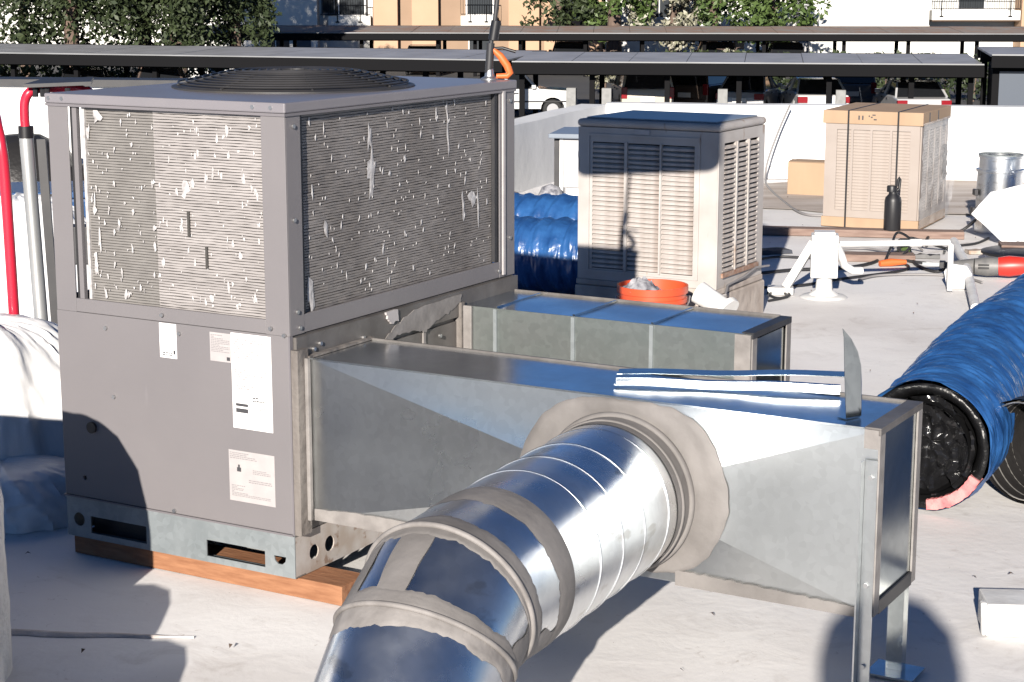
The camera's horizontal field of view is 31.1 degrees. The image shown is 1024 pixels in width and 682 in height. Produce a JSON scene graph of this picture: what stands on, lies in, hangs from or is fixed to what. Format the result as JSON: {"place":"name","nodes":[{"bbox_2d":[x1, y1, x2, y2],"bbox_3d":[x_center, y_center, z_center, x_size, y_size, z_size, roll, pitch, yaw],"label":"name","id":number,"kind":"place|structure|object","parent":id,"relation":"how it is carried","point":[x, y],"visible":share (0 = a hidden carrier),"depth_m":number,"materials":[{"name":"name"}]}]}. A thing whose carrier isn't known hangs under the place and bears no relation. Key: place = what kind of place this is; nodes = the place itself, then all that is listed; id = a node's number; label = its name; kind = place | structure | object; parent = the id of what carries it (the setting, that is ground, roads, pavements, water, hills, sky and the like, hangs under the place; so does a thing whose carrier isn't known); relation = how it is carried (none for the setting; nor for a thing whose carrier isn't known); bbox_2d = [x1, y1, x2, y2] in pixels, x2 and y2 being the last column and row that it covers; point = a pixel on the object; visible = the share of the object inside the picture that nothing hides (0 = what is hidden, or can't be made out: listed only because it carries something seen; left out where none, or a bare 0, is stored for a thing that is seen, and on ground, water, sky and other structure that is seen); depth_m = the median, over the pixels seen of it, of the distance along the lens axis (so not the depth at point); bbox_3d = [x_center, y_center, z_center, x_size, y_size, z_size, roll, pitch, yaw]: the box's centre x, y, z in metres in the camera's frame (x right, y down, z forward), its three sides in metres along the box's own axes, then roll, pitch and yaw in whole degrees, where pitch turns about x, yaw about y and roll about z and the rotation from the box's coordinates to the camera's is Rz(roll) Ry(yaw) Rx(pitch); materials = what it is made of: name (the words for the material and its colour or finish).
{"place":"outdoors","nodes":[
{"label":"outdoors","id":0,"kind":"place"},
{"bbox_2d":[0,0,372,47],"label":"apartment building","id":1,"kind":"structure","parent":0,"point":[327,12],"depth_m":109.46,"materials":[{"name":"white paint"}]},
{"bbox_2d":[260,41,290,46],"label":"window","id":2,"kind":"structure","parent":1,"relation":"in","point":[276,43],"depth_m":109.62,"materials":[{"name":"glass"}]},
{"bbox_2d":[297,41,310,46],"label":"door","id":3,"kind":"structure","parent":1,"relation":"in","point":[299,43],"depth_m":109.60,"materials":[{"name":"grey stone"}]},
{"bbox_2d":[320,0,337,14],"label":"window","id":4,"kind":"structure","parent":1,"relation":"in","point":[325,4],"depth_m":110.37,"materials":[{"name":"black glass"}]},
{"bbox_2d":[373,0,602,51],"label":"apartment building","id":5,"kind":"structure","parent":0,"point":[442,12],"depth_m":108.60,"materials":[{"name":"brown paint"}]},
{"bbox_2d":[468,41,488,49],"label":"window","id":6,"kind":"structure","parent":5,"relation":"in","point":[470,43],"depth_m":109.24,"materials":[{"name":"glass"}]},
{"bbox_2d":[3,62,987,118],"bbox_3d":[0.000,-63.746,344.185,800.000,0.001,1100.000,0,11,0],"label":"parking ground","id":7,"kind":"structure","parent":0,"point":[580,83],"depth_m":89.33,"materials":[{"name":"asphalt"}]},
{"bbox_2d":[0,0,91,76],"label":"tree","id":8,"kind":"object","parent":7,"relation":"on","point":[33,36],"visible":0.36,"depth_m":81.42,"materials":[{"name":"green plant"}]},
{"bbox_2d":[0,0,159,73],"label":"tree","id":9,"kind":"object","parent":7,"relation":"on","point":[70,14],"visible":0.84,"depth_m":80.07,"materials":[{"name":"green plant"}]},
{"bbox_2d":[61,68,114,77],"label":"parked car","id":10,"kind":"object","parent":7,"relation":"on","point":[90,72],"visible":0.06,"depth_m":72.18,"materials":[{"name":"black paint"}]},
{"bbox_2d":[0,65,228,77],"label":"hedge","id":11,"kind":"object","parent":7,"relation":"on","point":[34,73],"visible":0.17,"depth_m":78.33,"materials":[{"name":"green plant"}]},
{"bbox_2d":[80,0,220,76],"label":"tree","id":12,"kind":"object","parent":7,"relation":"on","point":[130,39],"visible":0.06,"depth_m":85.03,"materials":[{"name":"green plant"}]},
{"bbox_2d":[136,67,190,77],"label":"parked car","id":13,"kind":"object","parent":7,"relation":"on","point":[145,72],"visible":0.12,"depth_m":70.61,"materials":[{"name":"brown paint"}]},
{"bbox_2d":[83,0,244,76],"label":"tree","id":14,"kind":"object","parent":7,"relation":"on","point":[184,28],"visible":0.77,"depth_m":80.63,"materials":[{"name":"green plant"}]},
{"bbox_2d":[184,0,282,46],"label":"tree","id":15,"kind":"object","parent":7,"relation":"on","point":[260,10],"visible":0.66,"depth_m":83.04,"materials":[{"name":"green plant"}]},
{"bbox_2d":[0,43,546,110],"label":"carport","id":16,"kind":"object","parent":7,"relation":"on","point":[460,62],"visible":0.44,"depth_m":69.67,"materials":[{"name":"black metal"}]},
{"bbox_2d":[405,45,435,74],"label":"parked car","id":17,"kind":"object","parent":7,"relation":"on","point":[421,47],"visible":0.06,"depth_m":94.72,"materials":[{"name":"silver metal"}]},
{"bbox_2d":[494,65,565,111],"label":"pickup truck","id":18,"kind":"object","parent":7,"relation":"on","point":[542,98],"visible":0.36,"depth_m":66.07,"materials":[{"name":"grey paint"}]},
{"bbox_2d":[519,0,605,25],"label":"tree","id":19,"kind":"object","parent":7,"relation":"on","point":[559,15],"visible":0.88,"depth_m":100.48,"materials":[{"name":"green plant"}]},
{"bbox_2d":[549,41,588,51],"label":"parked car","id":20,"kind":"object","parent":7,"relation":"on","point":[568,45],"visible":0.06,"depth_m":93.84,"materials":[{"name":"black paint"}]},
{"bbox_2d":[585,49,616,88],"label":"tree","id":21,"kind":"object","parent":7,"relation":"on","point":[606,79],"visible":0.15,"depth_m":79.31,"materials":[{"name":"green plant"}]},
{"bbox_2d":[203,25,1023,76],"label":"carport","id":22,"kind":"object","parent":7,"relation":"on","point":[521,35],"visible":0.71,"depth_m":92.85,"materials":[{"name":"dark steel"},{"name":"solar panel glass"}]},
{"bbox_2d":[571,0,657,51],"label":"tree","id":23,"kind":"object","parent":7,"relation":"on","point":[614,11],"visible":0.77,"depth_m":100.39,"materials":[{"name":"green plant"}]},
{"bbox_2d":[609,76,673,101],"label":"parked car","id":24,"kind":"object","parent":7,"relation":"on","point":[638,88],"visible":0.45,"depth_m":66.74,"materials":[{"name":"beige paint"}]},
{"bbox_2d":[620,0,725,51],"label":"tree","id":25,"kind":"object","parent":7,"relation":"on","point":[678,12],"visible":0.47,"depth_m":101.75,"materials":[{"name":"green plant"}]},
{"bbox_2d":[675,76,726,102],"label":"parked car","id":26,"kind":"object","parent":7,"relation":"on","point":[696,89],"visible":0.38,"depth_m":68.96,"materials":[{"name":"brown paint"}]},
{"bbox_2d":[694,41,735,51],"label":"parked car","id":27,"kind":"object","parent":7,"relation":"on","point":[712,46],"visible":0.09,"depth_m":93.64,"materials":[{"name":"brown paint"}]},
{"bbox_2d":[693,0,737,25],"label":"tree","id":28,"kind":"object","parent":7,"relation":"on","point":[712,15],"visible":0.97,"depth_m":99.02,"materials":[{"name":"green plant"}]},
{"bbox_2d":[512,51,984,116],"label":"carport","id":29,"kind":"object","parent":7,"relation":"on","point":[741,65],"visible":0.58,"depth_m":64.00,"materials":[{"name":"black metal"}]},
{"bbox_2d":[716,76,782,103],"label":"parked car","id":30,"kind":"object","parent":7,"relation":"on","point":[759,90],"visible":0.33,"depth_m":67.53,"materials":[{"name":"silver metal"}]},
{"bbox_2d":[718,0,831,47],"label":"tree","id":31,"kind":"object","parent":7,"relation":"on","point":[764,12],"visible":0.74,"depth_m":99.59,"materials":[{"name":"green plant"}]},
{"bbox_2d":[758,42,804,52],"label":"parked car","id":32,"kind":"object","parent":7,"relation":"on","point":[781,47],"visible":0.05,"depth_m":93.34,"materials":[{"name":"black paint"}]},
{"bbox_2d":[780,77,849,103],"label":"parked car","id":33,"kind":"object","parent":7,"relation":"on","point":[805,89],"visible":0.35,"depth_m":65.88,"materials":[{"name":"grey paint"}]},
{"bbox_2d":[655,49,988,101],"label":"hedge","id":34,"kind":"object","parent":7,"relation":"on","point":[880,83],"visible":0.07,"depth_m":75.76,"materials":[{"name":"green plant"}]},
{"bbox_2d":[835,77,876,102],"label":"parked car","id":35,"kind":"object","parent":7,"relation":"on","point":[860,89],"visible":0.37,"depth_m":69.71,"materials":[{"name":"black paint"}]},
{"bbox_2d":[872,79,951,104],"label":"parked car","id":36,"kind":"object","parent":7,"relation":"on","point":[926,91],"visible":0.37,"depth_m":64.02,"materials":[{"name":"silver metal"}]},
{"bbox_2d":[977,47,1023,104],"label":"carport","id":37,"kind":"object","parent":7,"relation":"on","point":[1005,57],"visible":0.84,"depth_m":59.90,"materials":[{"name":"black metal"}]},
{"bbox_2d":[986,61,1023,105],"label":"storage shed","id":38,"kind":"structure","parent":7,"relation":"on","point":[1009,87],"depth_m":59.70,"materials":[{"name":"grey metal"}]},
{"bbox_2d":[481,0,515,79],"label":"lifting hook","id":39,"kind":"object","parent":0,"point":[492,50],"visible":1,"depth_m":5.86,"materials":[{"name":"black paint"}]},
{"bbox_2d":[4,179,1023,681],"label":"roof","id":40,"kind":"structure","parent":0,"point":[642,629],"depth_m":5.00,"materials":[{"name":"concrete"}]},
{"bbox_2d":[0,652,4,681],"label":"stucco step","id":41,"kind":"object","parent":40,"relation":"on","point":[2,678],"visible":1,"depth_m":4.00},
{"bbox_2d":[0,487,12,681],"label":"stucco post","id":42,"kind":"object","parent":40,"relation":"on","point":[5,640],"visible":0.97,"depth_m":4.50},
{"bbox_2d":[0,114,19,314],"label":"hand truck","id":43,"kind":"object","parent":40,"relation":"on","point":[9,242],"visible":0.62,"depth_m":6.23,"materials":[{"name":"red painted steel"},{"name":"black plastic"}]},
{"bbox_2d":[0,313,63,459],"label":"plastic bag","id":44,"kind":"object","parent":40,"relation":"on","point":[31,421],"visible":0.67,"depth_m":5.98,"materials":[{"name":"plastic"}]},
{"bbox_2d":[0,454,67,534],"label":"plastic sheet","id":45,"kind":"object","parent":40,"relation":"on","point":[33,488],"visible":0.61,"depth_m":5.74,"materials":[{"name":"plastic"}]},
{"bbox_2d":[0,181,85,216],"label":"storage bin","id":46,"kind":"object","parent":40,"relation":"on","point":[16,187],"visible":0.01,"depth_m":10.53,"materials":[{"name":"blue plastic"}]},
{"bbox_2d":[0,192,88,320],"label":"plastic sheet","id":47,"kind":"object","parent":40,"relation":"on","point":[23,275],"visible":0.2,"depth_m":8.19,"materials":[{"name":"plastic"}]},
{"bbox_2d":[5,133,83,181],"bbox_3d":[-3.100,-1.097,12.509,1.280,0.630,0.880,0,11,0],"label":"dark bundle","id":48,"kind":"object","parent":40,"relation":"on","point":[13,144],"visible":0.07,"depth_m":12.23,"materials":[{"name":"black"}]},
{"bbox_2d":[18,77,93,323],"bbox_3d":[-1.645,-0.234,6.388,0.440,1.346,0.221,0,11,0],"label":"hand truck","id":49,"kind":"object","parent":40,"relation":"on","point":[42,87],"visible":0.48,"depth_m":6.32,"materials":[{"name":"red painted steel"},{"name":"zinc"},{"name":"black plastic"}]},
{"bbox_2d":[73,224,87,291],"bbox_3d":[-1.815,-0.156,7.755,0.169,0.664,0.132,0,11,0],"label":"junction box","id":50,"kind":"object","parent":40,"relation":"on","point":[75,248],"visible":0.02,"depth_m":7.67,"materials":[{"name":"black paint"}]},
{"bbox_2d":[0,77,191,163],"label":"parapet wall","id":51,"kind":"structure","parent":40,"relation":"on","point":[12,89],"depth_m":13.31,"materials":[{"name":"white paint"}]},
{"bbox_2d":[11,629,193,638],"bbox_3d":[-1.291,0.763,4.833,0.926,0.010,0.084,1,11,4],"label":"roof seam","id":52,"kind":"object","parent":40,"relation":"on","point":[41,633],"visible":0.95,"depth_m":4.81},
{"bbox_2d":[75,527,359,605],"bbox_3d":[-0.856,0.642,5.319,0.972,0.057,0.127,6,13,29],"label":"timber","id":53,"kind":"object","parent":40,"relation":"on","point":[329,585],"visible":0.65,"depth_m":5.23,"materials":[{"name":"wood"}]},
{"bbox_2d":[44,66,517,578],"bbox_3d":[-0.652,-0.152,5.667,0.866,1.361,1.240,6,13,29],"label":"rooftop unit","id":54,"kind":"object","parent":53,"relation":"on","point":[256,236],"visible":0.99,"depth_m":5.20,"materials":[{"name":"grey"}]},
{"bbox_2d":[493,215,577,293],"bbox_3d":[-0.546,-0.535,10.213,2.253,0.424,0.447,4,12,20],"label":"flexible duct","id":55,"kind":"object","parent":40,"relation":"on","point":[545,254],"visible":0.19,"depth_m":9.77,"materials":[{"name":"blue"}]},
{"bbox_2d":[514,192,577,219],"bbox_3d":[-0.304,-0.674,10.766,2.352,0.453,0.461,4,12,20],"label":"flexible duct","id":56,"kind":"object","parent":40,"relation":"on","point":[548,205],"visible":0.06,"depth_m":10.42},
{"bbox_2d":[538,184,561,194],"bbox_3d":[0.274,-0.958,12.806,0.193,0.280,0.187,0,11,0],"label":"crumpled cloth","id":57,"kind":"object","parent":40,"relation":"on","point":[551,189],"visible":0.36,"depth_m":12.75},
{"bbox_2d":[514,104,605,194],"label":"parapet wall","id":58,"kind":"structure","parent":40,"relation":"on","point":[533,158],"depth_m":14.07,"materials":[{"name":"paint"}]},
{"bbox_2d":[548,127,578,195],"bbox_3d":[0.754,-1.187,13.043,0.900,0.604,0.600,2,12,12],"label":"metal cabinet","id":59,"kind":"object","parent":40,"relation":"on","point":[565,157],"visible":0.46,"depth_m":12.86,"materials":[{"name":"grey metal"}]},
{"bbox_2d":[304,336,924,681],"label":"rectangular duct","id":60,"kind":"object","parent":40,"relation":"on","point":[807,500],"visible":0.69,"depth_m":4.50,"materials":[{"name":"silver metal"}]},
{"bbox_2d":[314,412,694,681],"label":"round duct","id":61,"kind":"object","parent":60,"relation":"attached to","point":[504,573],"visible":1,"depth_m":3.79,"materials":[{"name":"metal"}]},
{"bbox_2d":[614,376,839,393],"bbox_3d":[0.537,0.109,4.604,0.561,0.021,0.046,2,12,12],"label":"metal strip","id":62,"kind":"object","parent":60,"relation":"on","point":[731,384],"visible":1,"depth_m":4.60,"materials":[{"name":"metal"}]},
{"bbox_2d":[617,368,843,376],"bbox_3d":[0.578,0.082,4.745,0.609,0.016,0.060,2,11,9],"label":"metal strip","id":63,"kind":"object","parent":60,"relation":"on","point":[730,372],"visible":0.91,"depth_m":4.74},
{"bbox_2d":[837,329,861,419],"bbox_3d":[0.792,0.074,4.305,0.068,0.218,0.030,-9,14,-37],"label":"metal offcut","id":64,"kind":"object","parent":60,"relation":"on","point":[853,384],"visible":1,"depth_m":4.30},
{"bbox_2d":[463,289,791,380],"bbox_3d":[0.333,0.246,5.655,0.981,0.700,0.310,6,13,29],"label":"rectangular duct","id":65,"kind":"object","parent":40,"relation":"on","point":[616,332],"visible":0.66,"depth_m":5.49,"materials":[{"name":"silver metal"}]},
{"bbox_2d":[615,279,689,305],"bbox_3d":[0.655,-0.130,8.582,0.350,0.271,0.333,0,11,0],"label":"bucket","id":66,"kind":"object","parent":40,"relation":"on","point":[672,292],"visible":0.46,"depth_m":8.45,"materials":[{"name":"orange plastic"}]},
{"bbox_2d":[622,276,660,289],"bbox_3d":[0.600,-0.269,8.513,0.160,0.064,0.130,-3,12,-17],"label":"rag","id":67,"kind":"object","parent":66,"relation":"on","point":[643,283],"visible":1,"depth_m":8.48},
{"bbox_2d":[575,264,769,312],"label":"cooler curb","id":68,"kind":"structure","parent":40,"relation":"on","point":[749,297],"depth_m":9.17,"materials":[{"name":"paint"}]},
{"bbox_2d":[576,110,765,293],"bbox_3d":[0.798,-0.710,9.197,0.776,0.833,0.591,6,13,29],"label":"swamp cooler","id":69,"kind":"object","parent":68,"relation":"on","point":[671,195],"visible":0.98,"depth_m":8.96,"materials":[{"name":"beige paint"}]},
{"bbox_2d":[691,282,738,309],"bbox_3d":[0.949,-0.132,8.599,0.218,0.283,0.126,7,13,32],"label":"drain fitting","id":70,"kind":"object","parent":40,"relation":"on","point":[706,295],"visible":0.59,"depth_m":8.55,"materials":[{"name":"white paint"}]},
{"bbox_2d":[762,247,792,254],"bbox_3d":[1.550,-0.557,11.364,0.340,0.027,0.160,-3,12,-17],"label":"scrap","id":71,"kind":"object","parent":40,"relation":"on","point":[774,250],"visible":0.5,"depth_m":11.34,"materials":[{"name":"grey"}]},
{"bbox_2d":[767,292,790,301],"bbox_3d":[1.430,-0.247,9.841,0.126,0.014,0.380,1,11,7],"label":"cable","id":72,"kind":"object","parent":40,"relation":"on","point":[778,298],"visible":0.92,"depth_m":9.76,"materials":[{"name":"black plastic"}]},
{"bbox_2d":[762,255,809,259],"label":"cable","id":73,"kind":"object","parent":40,"relation":"on","point":[778,256],"visible":0.37,"depth_m":11.15,"materials":[{"name":"black plastic"}]},
{"bbox_2d":[764,105,821,216],"bbox_3d":[2.202,-1.417,14.130,0.322,0.626,2.481,0,11,0],"label":"cable","id":74,"kind":"object","parent":40,"relation":"on","point":[779,197],"visible":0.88,"depth_m":15.22,"materials":[{"name":"grey plastic"}]},
{"bbox_2d":[787,159,824,195],"bbox_3d":[2.380,-1.286,14.371,0.390,0.269,0.280,5,12,22],"label":"cardboard box","id":75,"kind":"object","parent":40,"relation":"on","point":[805,176],"visible":0.56,"depth_m":14.26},
{"bbox_2d":[606,102,1023,181],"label":"parapet wall","id":76,"kind":"structure","parent":40,"relation":"on","point":[974,131],"depth_m":15.45,"materials":[{"name":"paint"}]},
{"bbox_2d":[767,230,863,300],"bbox_3d":[1.627,-0.413,9.826,0.511,0.356,0.278,2,11,8],"label":"pipe support","id":77,"kind":"object","parent":40,"relation":"on","point":[823,249],"visible":1,"depth_m":9.78,"materials":[{"name":"white paint"}]},
{"bbox_2d":[839,239,953,290],"bbox_3d":[2.072,-0.405,9.908,0.654,0.288,0.044,-2,12,-10],"label":"gas pipe","id":78,"kind":"object","parent":77,"relation":"attached to","point":[910,243],"visible":0.95,"depth_m":9.88,"materials":[{"name":"metal"}]},
{"bbox_2d":[764,264,909,288],"bbox_3d":[1.916,-0.372,10.464,0.249,0.016,1.361,11,16,43],"label":"cable","id":79,"kind":"object","parent":40,"relation":"on","point":[851,277],"visible":0.66,"depth_m":10.41,"materials":[{"name":"black plastic"}]},
{"bbox_2d":[761,251,944,274],"bbox_3d":[2.125,-0.439,10.685,1.327,0.062,0.694,-9,15,-39],"label":"cable","id":80,"kind":"object","parent":40,"relation":"on","point":[860,265],"visible":0.5,"depth_m":10.68,"materials":[{"name":"black plastic"}]},
{"bbox_2d":[762,225,964,238],"bbox_3d":[2.275,-0.717,12.105,1.368,0.049,0.122,2,11,9],"label":"plank","id":81,"kind":"object","parent":40,"relation":"on","point":[858,232],"visible":0.7,"depth_m":12.05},
{"bbox_2d":[883,176,901,230],"bbox_3d":[2.490,-0.901,12.007,0.110,0.353,0.109,0,11,0],"label":"water bottle","id":82,"kind":"object","parent":81,"relation":"on","point":[892,210],"visible":1,"depth_m":11.98,"materials":[{"name":"black plastic"}]},
{"bbox_2d":[838,251,915,262],"bbox_3d":[2.185,-0.507,11.076,0.474,0.044,0.141,1,11,7],"label":"plank","id":83,"kind":"object","parent":40,"relation":"on","point":[854,256],"visible":0.68,"depth_m":11.02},
{"bbox_2d":[843,246,922,251],"bbox_3d":[2.295,-0.593,11.409,0.504,0.079,0.147,3,12,16],"label":"cable","id":84,"kind":"object","parent":40,"relation":"on","point":[875,249],"visible":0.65,"depth_m":11.45,"materials":[{"name":"grey plastic"}]},
{"bbox_2d":[821,102,950,228],"bbox_3d":[2.610,-1.217,12.698,0.733,0.792,0.890,5,13,25],"label":"boxed cooler","id":85,"kind":"object","parent":40,"relation":"on","point":[873,151],"visible":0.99,"depth_m":12.39,"materials":[{"name":"brown cardboard"}]},
{"bbox_2d":[878,258,906,266],"bbox_3d":[2.248,-0.465,10.857,0.164,0.046,0.052,-1,11,-6],"label":"wood offcut","id":86,"kind":"object","parent":40,"relation":"on","point":[889,262],"visible":1,"depth_m":10.84,"materials":[{"name":"orange wood"}]},
{"bbox_2d":[763,180,1023,213],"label":"roof stain","id":87,"kind":"object","parent":40,"relation":"on","point":[960,197],"visible":0.14,"depth_m":14.05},
{"bbox_2d":[884,231,924,263],"bbox_3d":[2.380,-0.552,11.022,0.235,0.149,0.442,4,12,20],"label":"cable","id":88,"kind":"object","parent":40,"relation":"on","point":[906,250],"visible":0.79,"depth_m":11.05,"materials":[{"name":"black plastic"}]},
{"bbox_2d":[858,273,982,283],"bbox_3d":[2.303,-0.359,10.401,0.688,0.014,0.247,2,11,8],"label":"cable","id":89,"kind":"object","parent":40,"relation":"on","point":[906,274],"visible":0.78,"depth_m":10.49,"materials":[{"name":"grey plastic"}]},
{"bbox_2d":[915,253,939,258],"bbox_3d":[2.520,-0.518,11.166,0.160,0.027,0.055,2,12,11],"label":"scrap","id":90,"kind":"object","parent":40,"relation":"on","point":[927,256],"visible":0.87,"depth_m":11.15,"materials":[{"name":"white paint"}]},
{"bbox_2d":[877,273,1023,510],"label":"flexible duct","id":91,"kind":"object","parent":40,"relation":"on","point":[961,378],"visible":0.78,"depth_m":5.96,"materials":[{"name":"blue"}]},
{"bbox_2d":[944,264,971,288],"bbox_3d":[2.452,-0.361,10.111,0.149,0.139,0.080,2,12,10],"label":"white bracket","id":92,"kind":"object","parent":40,"relation":"on","point":[961,273],"visible":0.59,"depth_m":10.07,"materials":[{"name":"paint"}]},
{"bbox_2d":[950,237,979,308],"bbox_3d":[2.536,-0.385,10.247,0.084,0.128,1.880,2,12,10],"label":"white pipe","id":93,"kind":"object","parent":40,"relation":"on","point":[972,293],"visible":0.71,"depth_m":9.97,"materials":[{"name":"paint"}]},
{"bbox_2d":[943,237,989,253],"bbox_3d":[2.861,-0.609,11.646,0.090,0.016,0.788,8,14,35],"label":"cable","id":94,"kind":"object","parent":40,"relation":"on","point":[968,244],"visible":0.81,"depth_m":11.67,"materials":[{"name":"black plastic"}]},
{"bbox_2d":[922,256,1023,276],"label":"reciprocating saw","id":95,"kind":"object","parent":40,"relation":"on","point":[1008,266],"visible":0.93,"depth_m":10.38,"materials":[{"name":"red plastic"}]},
{"bbox_2d":[964,249,981,253],"bbox_3d":[2.900,-0.558,11.362,0.180,0.029,0.100,-1,11,-6],"label":"scrap","id":96,"kind":"object","parent":40,"relation":"on","point":[972,251],"visible":0.5,"depth_m":11.32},
{"bbox_2d":[970,152,1023,233],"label":"duct fitting","id":97,"kind":"object","parent":40,"relation":"on","point":[997,171],"visible":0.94,"depth_m":12.16,"materials":[{"name":"grey"}]},
{"bbox_2d":[972,184,1023,241],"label":"folded sheet","id":98,"kind":"object","parent":40,"relation":"on","point":[999,214],"visible":0.99,"depth_m":11.67,"materials":[{"name":"white plastic"}]},
{"bbox_2d":[978,589,1023,636],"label":"foam block","id":99,"kind":"object","parent":40,"relation":"on","point":[1000,612],"depth_m":4.80,"materials":[{"name":"white paint"}]},
{"bbox_2d":[981,241,1023,256],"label":"rubber pad","id":100,"kind":"object","parent":40,"relation":"on","point":[1004,248],"visible":0.91,"depth_m":10.90,"materials":[{"name":"black"}]},
{"bbox_2d":[985,396,1023,502],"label":"flexible duct","id":101,"kind":"object","parent":40,"relation":"on","point":[1006,478],"visible":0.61,"depth_m":6.10,"materials":[{"name":"black plastic film"},{"name":"blue plastic"},{"name":"wire"}]},
{"bbox_2d":[603,0,1023,59],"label":"apartment building","id":102,"kind":"structure","parent":0,"point":[925,12],"depth_m":108.65,"materials":[{"name":"white paint"}]},
{"bbox_2d":[651,0,669,19],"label":"window","id":103,"kind":"structure","parent":102,"relation":"in","point":[660,10],"depth_m":109.83,"materials":[{"name":"white paint"}]},
{"bbox_2d":[730,41,744,51],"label":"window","id":104,"kind":"structure","parent":102,"relation":"in","point":[742,45],"depth_m":110.23,"materials":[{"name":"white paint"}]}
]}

